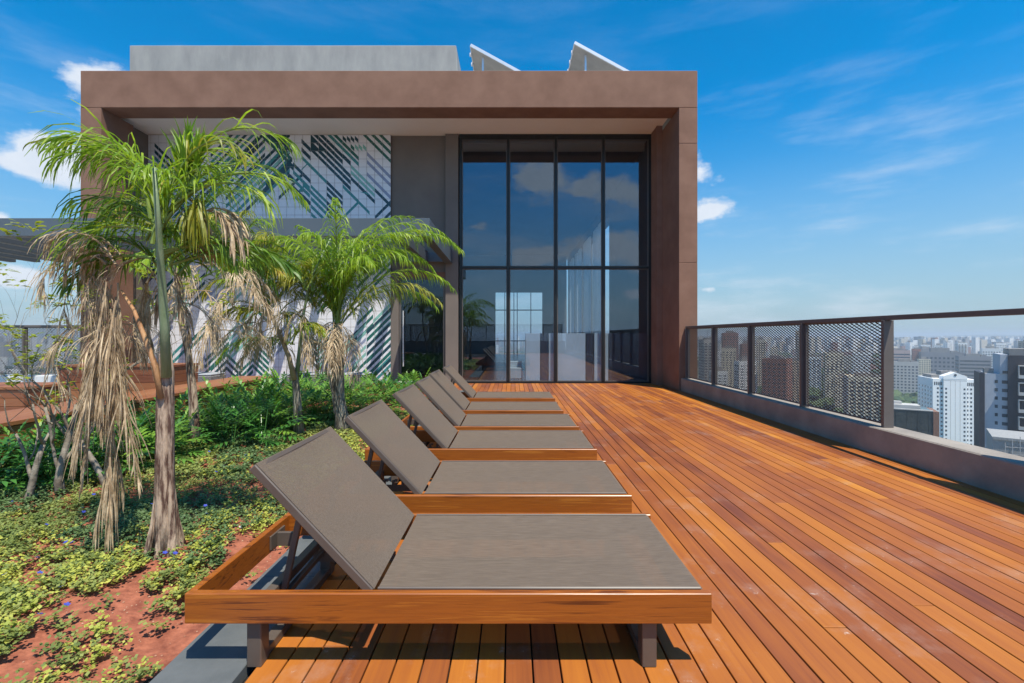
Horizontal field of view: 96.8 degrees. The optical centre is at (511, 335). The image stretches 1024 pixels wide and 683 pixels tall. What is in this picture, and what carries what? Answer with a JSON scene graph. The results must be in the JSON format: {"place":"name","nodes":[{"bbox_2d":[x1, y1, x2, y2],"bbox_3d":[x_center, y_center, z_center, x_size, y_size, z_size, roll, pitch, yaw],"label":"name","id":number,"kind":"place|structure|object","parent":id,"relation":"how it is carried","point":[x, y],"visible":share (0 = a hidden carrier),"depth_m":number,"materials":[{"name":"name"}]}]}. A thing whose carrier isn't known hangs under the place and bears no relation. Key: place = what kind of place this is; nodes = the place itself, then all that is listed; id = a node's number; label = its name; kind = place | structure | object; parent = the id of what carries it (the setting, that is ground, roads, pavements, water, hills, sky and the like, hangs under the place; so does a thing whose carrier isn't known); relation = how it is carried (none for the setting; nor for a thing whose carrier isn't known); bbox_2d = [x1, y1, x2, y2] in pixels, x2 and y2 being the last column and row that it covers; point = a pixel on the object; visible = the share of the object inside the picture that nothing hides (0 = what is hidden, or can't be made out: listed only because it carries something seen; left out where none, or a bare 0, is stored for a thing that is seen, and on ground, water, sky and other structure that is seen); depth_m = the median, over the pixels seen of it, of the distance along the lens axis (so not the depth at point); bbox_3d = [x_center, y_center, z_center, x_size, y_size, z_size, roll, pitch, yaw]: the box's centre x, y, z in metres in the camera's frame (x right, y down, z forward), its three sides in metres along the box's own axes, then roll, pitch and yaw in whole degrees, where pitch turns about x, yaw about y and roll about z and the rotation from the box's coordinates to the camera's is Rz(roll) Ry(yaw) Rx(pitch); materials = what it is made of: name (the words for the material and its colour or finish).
{"place":"outdoors","nodes":[
{"label":"outdoors","id":0,"kind":"place"},
{"bbox_2d":[344,372,371,386],"bbox_3d":[-3.850,1.100,11.250,0.620,0.360,0.600,0,0,0],"label":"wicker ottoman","id":1,"kind":"object","parent":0,"point":[360,376],"visible":0.21,"depth_m":10.96,"materials":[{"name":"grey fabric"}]},
{"bbox_2d":[0,341,876,374],"bbox_3d":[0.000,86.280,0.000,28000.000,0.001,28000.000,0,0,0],"label":"ground","id":2,"kind":"structure","parent":0,"point":[513,349],"depth_m":2629.05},
{"bbox_2d":[1,342,917,411],"bbox_3d":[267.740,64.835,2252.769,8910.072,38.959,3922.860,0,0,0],"label":"city trees","id":3,"kind":"object","parent":2,"relation":"on","point":[912,398],"visible":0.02,"depth_m":555.59,"materials":[{"name":"green plant"}]},
{"bbox_2d":[0,336,1023,360],"bbox_3d":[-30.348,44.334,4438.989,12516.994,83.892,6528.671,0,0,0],"label":"distant city","id":4,"kind":"object","parent":2,"relation":"on","point":[975,344],"visible":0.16,"depth_m":1737.75},
{"bbox_2d":[721,346,735,386],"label":"city building","id":5,"kind":"structure","parent":2,"relation":"on","point":[728,363],"depth_m":519.88,"materials":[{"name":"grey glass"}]},
{"bbox_2d":[756,337,765,385],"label":"city building","id":6,"kind":"structure","parent":2,"relation":"on","point":[761,357],"depth_m":661.55,"materials":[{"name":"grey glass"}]},
{"bbox_2d":[790,357,798,401],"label":"city building","id":7,"kind":"structure","parent":2,"relation":"on","point":[795,378],"depth_m":457.84,"materials":[{"name":"grey glass"}]},
{"bbox_2d":[809,354,820,388],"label":"city building","id":8,"kind":"structure","parent":2,"relation":"on","point":[814,371],"depth_m":614.55,"materials":[{"name":"grey concrete"}]},
{"bbox_2d":[823,350,843,397],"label":"city building","id":9,"kind":"structure","parent":2,"relation":"on","point":[831,371],"depth_m":505.82,"materials":[{"name":"brown concrete"}]},
{"bbox_2d":[834,374,843,407],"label":"city building","id":10,"kind":"structure","parent":2,"relation":"on","point":[838,392],"depth_m":462.80,"materials":[{"name":"grey concrete"}]},
{"bbox_2d":[894,348,910,360],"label":"city building","id":11,"kind":"structure","parent":2,"relation":"on","point":[901,353],"depth_m":891.90,"materials":[{"name":"white concrete"}]},
{"bbox_2d":[894,359,918,393],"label":"city building","id":12,"kind":"structure","parent":2,"relation":"on","point":[906,373],"depth_m":593.23,"materials":[{"name":"white concrete"}]},
{"bbox_2d":[894,366,917,391],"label":"windows","id":13,"kind":"structure","parent":12,"relation":"in","point":[894,366],"depth_m":591.57,"materials":[{"name":"grey glass"}]},
{"bbox_2d":[879,400,938,436],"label":"black glass block","id":14,"kind":"structure","parent":2,"relation":"on","point":[914,417],"depth_m":228.71,"materials":[{"name":"concrete"}]},
{"bbox_2d":[917,357,930,375],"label":"city building","id":15,"kind":"structure","parent":2,"relation":"on","point":[924,364],"depth_m":636.42,"materials":[{"name":"white concrete"}]},
{"bbox_2d":[919,339,963,372],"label":"city building","id":16,"kind":"structure","parent":2,"relation":"on","point":[942,358],"depth_m":790.08,"materials":[{"name":"grey concrete"}]},
{"bbox_2d":[918,370,973,444],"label":"hotel tower","id":17,"kind":"structure","parent":2,"relation":"on","point":[948,396],"depth_m":324.94,"materials":[{"name":"white concrete"}]},
{"bbox_2d":[919,382,973,444],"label":"windows","id":18,"kind":"structure","parent":17,"relation":"in","point":[939,383],"depth_m":325.82,"materials":[{"name":"grey glass"}]},
{"bbox_2d":[955,342,966,352],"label":"city building","id":19,"kind":"structure","parent":2,"relation":"on","point":[960,346],"depth_m":922.96,"materials":[{"name":"white concrete"}]},
{"bbox_2d":[955,353,990,378],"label":"city building","id":20,"kind":"structure","parent":2,"relation":"on","point":[967,364],"depth_m":695.15,"materials":[{"name":"grey concrete"}]},
{"bbox_2d":[955,360,989,378],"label":"windows","id":21,"kind":"structure","parent":20,"relation":"in","point":[955,360],"depth_m":695.16,"materials":[{"name":"grey glass"}]},
{"bbox_2d":[980,341,1000,367],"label":"city building","id":22,"kind":"structure","parent":2,"relation":"on","point":[990,350],"depth_m":895.21,"materials":[{"name":"white concrete"}]},
{"bbox_2d":[986,428,1023,456],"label":"building","id":23,"kind":"structure","parent":2,"relation":"on","point":[1008,441],"depth_m":119.34,"materials":[{"name":"concrete"}]},
{"bbox_3d":[-5.850,43.890,12.400,20.100,84.780,43.200,0,0,0],"label":"terrace tower","id":24,"kind":"object","parent":2,"relation":"on","visible":0},
{"bbox_2d":[143,442,429,682],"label":"terrace slab","id":25,"kind":"structure","parent":24,"relation":"on","point":[149,680],"depth_m":1.77,"materials":[{"name":"grey concrete"}]},
{"bbox_2d":[0,376,272,465],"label":"wooden deck","id":26,"kind":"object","parent":25,"relation":"on","point":[19,419],"visible":0.09,"depth_m":5.90,"materials":[{"name":"brown wood"}]},
{"bbox_2d":[0,390,426,682],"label":"soil","id":27,"kind":"structure","parent":25,"relation":"on","point":[155,642],"depth_m":2.14,"materials":[{"name":"brown soil"}]},
{"bbox_2d":[0,434,52,485],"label":"leafy shrub","id":28,"kind":"object","parent":27,"relation":"on","point":[10,450],"visible":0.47,"depth_m":3.83,"materials":[{"name":"green plant"}]},
{"bbox_2d":[0,418,55,468],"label":"leafy shrub","id":29,"kind":"object","parent":27,"relation":"on","point":[26,430],"visible":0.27,"depth_m":4.08,"materials":[{"name":"green plant"}]},
{"bbox_2d":[0,328,83,499],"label":"young tree","id":30,"kind":"object","parent":27,"relation":"on","point":[32,473],"visible":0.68,"depth_m":3.44,"materials":[{"name":"green plant"}]},
{"bbox_2d":[0,416,83,472],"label":"leafy shrub","id":31,"kind":"object","parent":27,"relation":"on","point":[8,431],"visible":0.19,"depth_m":4.38,"materials":[{"name":"green plant"}]},
{"bbox_2d":[0,434,88,492],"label":"leafy shrub","id":32,"kind":"object","parent":27,"relation":"on","point":[24,470],"visible":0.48,"depth_m":3.65,"materials":[{"name":"green plant"}]},
{"bbox_2d":[0,289,103,484],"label":"young tree","id":33,"kind":"object","parent":27,"relation":"on","point":[95,464],"visible":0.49,"depth_m":3.71,"materials":[{"name":"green plant"}]},
{"bbox_2d":[0,431,104,497],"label":"leafy shrub","id":34,"kind":"object","parent":27,"relation":"on","point":[5,482],"visible":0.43,"depth_m":3.69,"materials":[{"name":"green plant"}]},
{"bbox_2d":[0,415,112,477],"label":"leafy shrub","id":35,"kind":"object","parent":27,"relation":"on","point":[2,461],"visible":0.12,"depth_m":4.17,"materials":[{"name":"green plant"}]},
{"bbox_2d":[0,422,127,484],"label":"leafy shrub","id":36,"kind":"object","parent":27,"relation":"on","point":[8,470],"visible":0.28,"depth_m":4.00,"materials":[{"name":"green plant"}]},
{"bbox_2d":[51,602,83,616],"bbox_3d":[-2.026,1.293,2.080,0.170,0.084,0.170,0,0,0],"label":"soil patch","id":37,"kind":"object","parent":27,"relation":"in","point":[67,609],"visible":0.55,"depth_m":2.08,"materials":[{"name":"brown soil"}]},
{"bbox_2d":[0,415,190,479],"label":"leafy shrub","id":38,"kind":"object","parent":27,"relation":"on","point":[99,456],"visible":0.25,"depth_m":4.03,"materials":[{"name":"green plant"}]},
{"bbox_2d":[43,420,154,470],"bbox_3d":[-3.955,1.021,4.439,1.136,0.478,0.888,0,0,-12],"label":"leafy shrub","id":39,"kind":"object","parent":27,"relation":"on","point":[126,453],"visible":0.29,"depth_m":4.40,"materials":[{"name":"green plant"}]},
{"bbox_2d":[0,219,244,496],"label":"young tree","id":40,"kind":"object","parent":27,"relation":"on","point":[59,464],"visible":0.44,"depth_m":3.52,"materials":[{"name":"green plant"}]},
{"bbox_2d":[64,403,181,470],"bbox_3d":[-3.905,1.010,4.663,0.846,0.567,1.010,0,0,-22],"label":"leafy shrub","id":41,"kind":"object","parent":27,"relation":"on","point":[141,420],"visible":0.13,"depth_m":4.79,"materials":[{"name":"green plant"}]},
{"bbox_2d":[82,418,206,472],"bbox_3d":[-3.566,1.007,4.441,1.203,0.528,0.941,0,0,17],"label":"leafy shrub","id":42,"kind":"object","parent":27,"relation":"on","point":[178,459],"visible":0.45,"depth_m":4.54,"materials":[{"name":"green plant"}]},
{"bbox_2d":[101,415,216,464],"bbox_3d":[-3.582,1.059,4.709,0.941,0.424,0.778,0,0,-32],"label":"leafy shrub","id":43,"kind":"object","parent":27,"relation":"on","point":[176,435],"visible":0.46,"depth_m":4.71,"materials":[{"name":"green plant"}]},
{"bbox_2d":[23,99,308,559],"bbox_3d":[-2.096,0.007,2.768,1.724,2.611,1.319,0,0,0],"label":"palm tree","id":44,"kind":"object","parent":27,"relation":"on","point":[100,383],"visible":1,"depth_m":2.62,"materials":[{"name":"green plant"}]},
{"bbox_2d":[129,389,223,442],"bbox_3d":[-4.086,0.960,5.376,1.015,0.610,1.243,0,0,0],"label":"leafy shrub","id":45,"kind":"object","parent":27,"relation":"on","point":[180,401],"visible":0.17,"depth_m":5.51,"materials":[{"name":"green plant"}]},
{"bbox_2d":[128,406,227,451],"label":"leafy shrub","id":46,"kind":"object","parent":27,"relation":"on","point":[185,414],"visible":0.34,"depth_m":5.16,"materials":[{"name":"green plant"}]},
{"bbox_2d":[80,186,281,445],"bbox_3d":[-3.615,-0.207,5.259,1.959,2.975,1.926,0,0,0],"label":"palm tree","id":47,"kind":"object","parent":27,"relation":"on","point":[192,391],"visible":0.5,"depth_m":5.10,"materials":[{"name":"green plant"}]},
{"bbox_2d":[0,405,414,682],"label":"ground cover","id":48,"kind":"object","parent":27,"relation":"on","point":[68,572],"visible":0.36,"depth_m":2.78,"materials":[{"name":"green plant"}]},
{"bbox_2d":[185,376,243,416],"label":"leafy shrub","id":49,"kind":"object","parent":27,"relation":"on","point":[209,385],"visible":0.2,"depth_m":7.12,"materials":[{"name":"green plant"}]},
{"bbox_2d":[175,386,267,440],"bbox_3d":[-3.409,0.935,5.495,1.046,0.631,1.011,0,0,7],"label":"leafy shrub","id":50,"kind":"object","parent":27,"relation":"on","point":[220,400],"visible":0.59,"depth_m":5.47,"materials":[{"name":"green plant"}]},
{"bbox_2d":[186,397,282,438],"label":"leafy shrub","id":51,"kind":"object","parent":27,"relation":"on","point":[237,424],"visible":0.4,"depth_m":5.67,"materials":[{"name":"green plant"}]},
{"bbox_2d":[183,398,286,449],"bbox_3d":[-3.066,0.989,5.213,1.088,0.594,0.911,0,0,-14],"label":"leafy shrub","id":52,"kind":"object","parent":27,"relation":"on","point":[216,411],"visible":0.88,"depth_m":5.07,"materials":[{"name":"green plant"}]},
{"bbox_2d":[213,367,275,405],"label":"leafy shrub","id":53,"kind":"object","parent":27,"relation":"on","point":[242,384],"visible":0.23,"depth_m":7.58,"materials":[{"name":"green plant"}]},
{"bbox_2d":[222,376,291,414],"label":"leafy shrub","id":54,"kind":"object","parent":27,"relation":"on","point":[261,386],"visible":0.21,"depth_m":7.16,"materials":[{"name":"green plant"}]},
{"bbox_2d":[203,395,312,450],"bbox_3d":[-2.829,0.985,5.188,1.006,0.601,1.029,0,0,13],"label":"leafy shrub","id":55,"kind":"object","parent":27,"relation":"on","point":[257,437],"visible":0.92,"depth_m":5.18,"materials":[{"name":"green plant"}]},
{"bbox_2d":[218,378,302,424],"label":"leafy shrub","id":56,"kind":"object","parent":27,"relation":"on","point":[244,393],"visible":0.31,"depth_m":6.24,"materials":[{"name":"green plant"}]},
{"bbox_2d":[216,387,307,435],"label":"leafy shrub","id":57,"kind":"object","parent":27,"relation":"on","point":[262,405],"visible":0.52,"depth_m":5.82,"materials":[{"name":"green plant"}]},
{"bbox_2d":[180,210,366,435],"bbox_3d":[-3.062,-0.122,5.756,1.893,2.891,1.713,0,0,29],"label":"palm tree","id":58,"kind":"object","parent":27,"relation":"on","point":[295,370],"visible":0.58,"depth_m":5.51,"materials":[{"name":"green plant"}]},
{"bbox_2d":[238,388,316,431],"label":"leafy shrub","id":59,"kind":"object","parent":27,"relation":"on","point":[278,400],"visible":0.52,"depth_m":5.83,"materials":[{"name":"green plant"}]},
{"bbox_2d":[241,385,329,424],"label":"leafy shrub","id":60,"kind":"object","parent":27,"relation":"on","point":[286,396],"visible":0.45,"depth_m":6.36,"materials":[{"name":"green plant"}]},
{"bbox_2d":[262,376,330,414],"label":"leafy shrub","id":61,"kind":"object","parent":27,"relation":"on","point":[290,386],"visible":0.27,"depth_m":7.25,"materials":[{"name":"green plant"}]},
{"bbox_2d":[272,387,351,420],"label":"leafy shrub","id":62,"kind":"object","parent":27,"relation":"on","point":[318,394],"visible":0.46,"depth_m":6.78,"materials":[{"name":"green plant"}]},
{"bbox_2d":[289,380,347,415],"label":"leafy shrub","id":63,"kind":"object","parent":27,"relation":"on","point":[310,389],"visible":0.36,"depth_m":7.15,"materials":[{"name":"green plant"}]},
{"bbox_2d":[311,381,375,413],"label":"leafy shrub","id":64,"kind":"object","parent":27,"relation":"on","point":[345,393],"visible":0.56,"depth_m":7.25,"materials":[{"name":"green plant"}]},
{"bbox_2d":[315,387,372,419],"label":"leafy shrub","id":65,"kind":"object","parent":27,"relation":"on","point":[361,405],"visible":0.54,"depth_m":6.90,"materials":[{"name":"green plant"}]},
{"bbox_2d":[244,197,464,432],"bbox_3d":[-2.090,-0.180,6.056,2.953,3.041,2.185,0,0,0],"label":"palm tree","id":66,"kind":"object","parent":27,"relation":"on","point":[335,294],"visible":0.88,"depth_m":5.89,"materials":[{"name":"green plant"}]},
{"bbox_2d":[345,368,387,400],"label":"leafy shrub","id":67,"kind":"object","parent":27,"relation":"on","point":[370,376],"visible":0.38,"depth_m":8.89,"materials":[{"name":"green plant"}]},
{"bbox_2d":[349,372,395,404],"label":"leafy shrub","id":68,"kind":"object","parent":27,"relation":"on","point":[367,391],"visible":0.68,"depth_m":7.72,"materials":[{"name":"green plant"}]},
{"bbox_2d":[359,382,406,412],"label":"leafy shrub","id":69,"kind":"object","parent":27,"relation":"on","point":[380,393],"visible":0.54,"depth_m":7.24,"materials":[{"name":"green plant"}]},
{"bbox_2d":[366,374,427,406],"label":"leafy shrub","id":70,"kind":"object","parent":27,"relation":"on","point":[391,385],"visible":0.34,"depth_m":8.50,"materials":[{"name":"green plant"}]},
{"bbox_2d":[149,390,463,682],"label":"stone kerb","id":71,"kind":"structure","parent":25,"relation":"on","point":[213,653],"depth_m":1.83,"materials":[{"name":"grey stone"}]},
{"bbox_2d":[81,46,696,390],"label":"terrace building","id":72,"kind":"structure","parent":25,"relation":"on","point":[509,182],"depth_m":12.27,"materials":[{"name":"paint"}]},
{"bbox_2d":[399,277,442,380],"bbox_3d":[-2.458,-0.159,12.301,1.194,2.839,0.138,0,0,0],"label":"door","id":73,"kind":"structure","parent":72,"relation":"in","point":[420,327],"depth_m":12.33,"materials":[{"name":"glass"}]},
{"bbox_2d":[470,44,519,70],"bbox_3d":[-0.278,-6.923,13.500,1.824,2.205,2.000,0,0,0],"label":"solar collector","id":74,"kind":"object","parent":72,"relation":"on","point":[482,60],"visible":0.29,"depth_m":12.69,"materials":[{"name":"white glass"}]},
{"bbox_2d":[510,361,521,380],"bbox_3d":[0.100,0.994,12.750,0.380,0.550,0.380,0,0,0],"label":"lounge seat","id":75,"kind":"object","parent":72,"relation":"on","point":[515,370],"visible":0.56,"depth_m":12.56,"materials":[{"name":"white fabric"}]},
{"bbox_2d":[495,292,542,354],"bbox_3d":[0.455,-0.790,30.085,3.190,4.119,0.070,0,0,0],"label":"rear window frame","id":76,"kind":"structure","parent":72,"relation":"in","point":[504,310],"depth_m":30.05,"materials":[{"name":"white metal"}]},
{"bbox_2d":[525,333,646,380],"bbox_3d":[2.035,0.604,12.520,3.330,1.330,0.280,0,0,0],"label":"counter","id":77,"kind":"object","parent":72,"relation":"on","point":[579,356],"visible":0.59,"depth_m":12.38,"materials":[{"name":"stone"}]},
{"bbox_2d":[567,41,628,70],"bbox_3d":[2.582,-6.958,13.500,1.824,2.275,2.000,0,0,0],"label":"solar collector","id":78,"kind":"object","parent":72,"relation":"on","point":[583,58],"visible":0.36,"depth_m":12.73,"materials":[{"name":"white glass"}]},
{"bbox_2d":[245,383,1023,682],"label":"deck","id":79,"kind":"structure","parent":25,"relation":"on","point":[805,556],"depth_m":2.40,"materials":[{"name":"brown wood"}]},
{"bbox_2d":[196,372,225,381],"bbox_3d":[-7.700,1.100,11.200,0.950,0.360,0.600,0,0,0],"label":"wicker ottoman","id":80,"kind":"object","parent":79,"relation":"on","point":[211,375],"visible":0.22,"depth_m":11.01,"materials":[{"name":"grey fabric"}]},
{"bbox_2d":[185,426,711,666],"bbox_3d":[-0.242,0.887,2.118,2.000,0.786,0.790,0,0,0],"label":"sun lounger","id":81,"kind":"object","parent":79,"relation":"on","point":[344,506],"visible":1,"depth_m":1.88,"materials":[{"name":"grey fabric"}]},
{"bbox_2d":[365,384,596,482],"bbox_3d":[-0.267,0.887,4.308,2.000,0.786,0.790,0,0,0],"label":"sun lounger","id":82,"kind":"object","parent":79,"relation":"on","point":[432,421],"visible":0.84,"depth_m":4.11,"materials":[{"name":"grey fabric"}]},
{"bbox_2d":[344,399,631,512],"bbox_3d":[-0.267,0.887,3.174,2.000,0.786,0.790,0,0,0],"label":"sun lounger","id":83,"kind":"object","parent":79,"relation":"on","point":[399,448],"visible":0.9,"depth_m":2.98,"materials":[{"name":"grey fabric"}]},
{"bbox_2d":[402,376,578,443],"bbox_3d":[-0.279,0.887,5.278,2.000,0.786,0.790,0,0,0],"label":"sun lounger","id":84,"kind":"object","parent":79,"relation":"on","point":[447,406],"visible":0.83,"depth_m":5.17,"materials":[{"name":"grey fabric"}]},
{"bbox_2d":[427,364,554,401],"bbox_3d":[-0.323,0.887,7.510,2.000,0.786,0.790,0,0,0],"label":"sun lounger","id":85,"kind":"object","parent":79,"relation":"on","point":[470,393],"visible":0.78,"depth_m":7.34,"materials":[{"name":"grey fabric"}]},
{"bbox_2d":[428,369,563,413],"bbox_3d":[-0.326,0.887,6.333,2.000,0.786,0.790,0,0,0],"label":"sun lounger","id":86,"kind":"object","parent":79,"relation":"on","point":[452,391],"visible":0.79,"depth_m":6.21,"materials":[{"name":"grey fabric"}]},
{"bbox_2d":[681,378,1023,501],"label":"parapet wall","id":87,"kind":"structure","parent":25,"relation":"on","point":[997,472],"depth_m":4.69,"materials":[{"name":"concrete"}]},
{"bbox_2d":[685,308,1023,427],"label":"railing","id":88,"kind":"object","parent":87,"relation":"on","point":[886,372],"visible":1,"depth_m":6.18,"materials":[{"name":"brown metal"}]},
{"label":"terrace floor","id":89,"kind":"structure","parent":25,"relation":"on","visible":0},
{"bbox_2d":[0,375,56,381],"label":"parapet wall","id":90,"kind":"structure","parent":89,"relation":"on","point":[40,378],"depth_m":10.90,"materials":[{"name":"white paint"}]},
{"bbox_2d":[0,325,80,374],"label":"railing","id":91,"kind":"object","parent":90,"relation":"on","point":[23,341],"visible":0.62,"depth_m":11.02,"materials":[{"name":"grey metal"}]},
{"bbox_2d":[0,382,70,410],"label":"wooden planter","id":92,"kind":"object","parent":89,"relation":"on","point":[12,402],"visible":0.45,"depth_m":6.97,"materials":[{"name":"brown wood"}]},
{"bbox_2d":[56,363,197,400],"bbox_3d":[-7.510,0.944,8.950,2.216,0.767,0.740,0,0,0],"label":"wooden planter","id":93,"kind":"object","parent":89,"relation":"on","point":[146,381],"visible":0.12,"depth_m":8.60,"materials":[{"name":"brown wood"}]},
{"bbox_2d":[0,218,451,262],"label":"pergola","id":94,"kind":"object","parent":89,"relation":"on","point":[9,250],"visible":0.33,"depth_m":8.83,"materials":[{"name":"grey paint"}]},
{"bbox_2d":[0,0,1023,338],"label":"sky","id":95,"kind":"structure","parent":0,"point":[856,158],"materials":[{"name":"blue"}]},
{"bbox_2d":[5,335,1023,340],"bbox_3d":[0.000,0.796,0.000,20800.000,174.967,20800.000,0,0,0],"label":"hills","id":96,"kind":"structure","parent":0,"point":[500,337],"depth_m":6672.69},
{"bbox_2d":[699,332,710,380],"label":"city building","id":97,"kind":"structure","parent":0,"point":[704,359],"depth_m":503.11,"materials":[{"name":"grey concrete"}]},
{"bbox_2d":[721,331,737,360],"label":"city building","id":98,"kind":"structure","parent":0,"point":[731,340],"depth_m":794.23,"materials":[{"name":"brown concrete"}]},
{"bbox_2d":[734,353,757,391],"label":"city building","id":99,"kind":"structure","parent":0,"point":[743,374],"depth_m":428.54,"materials":[{"name":"grey glass"}]},
{"bbox_2d":[762,355,791,400],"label":"city building","id":100,"kind":"structure","parent":0,"point":[778,376],"depth_m":411.14,"materials":[{"name":"brown concrete"}]},
{"bbox_2d":[852,350,869,373],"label":"city building","id":101,"kind":"structure","parent":0,"point":[861,361],"depth_m":862.23,"materials":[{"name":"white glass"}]},
{"bbox_2d":[843,372,880,420],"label":"city building","id":102,"kind":"structure","parent":0,"point":[862,393],"depth_m":378.13,"materials":[{"name":"brown concrete"}]},
{"bbox_2d":[850,382,877,420],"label":"windows","id":103,"kind":"structure","parent":102,"relation":"in","point":[851,382],"depth_m":376.48,"materials":[{"name":"grey glass"}]},
{"bbox_2d":[974,348,1023,447],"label":"black white tower","id":104,"kind":"structure","parent":0,"point":[999,395],"depth_m":166.66,"materials":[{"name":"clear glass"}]},
{"bbox_2d":[995,371,1007,425],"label":"windows","id":105,"kind":"structure","parent":104,"relation":"in","point":[1003,372],"depth_m":165.92,"materials":[{"name":"grey glass"}]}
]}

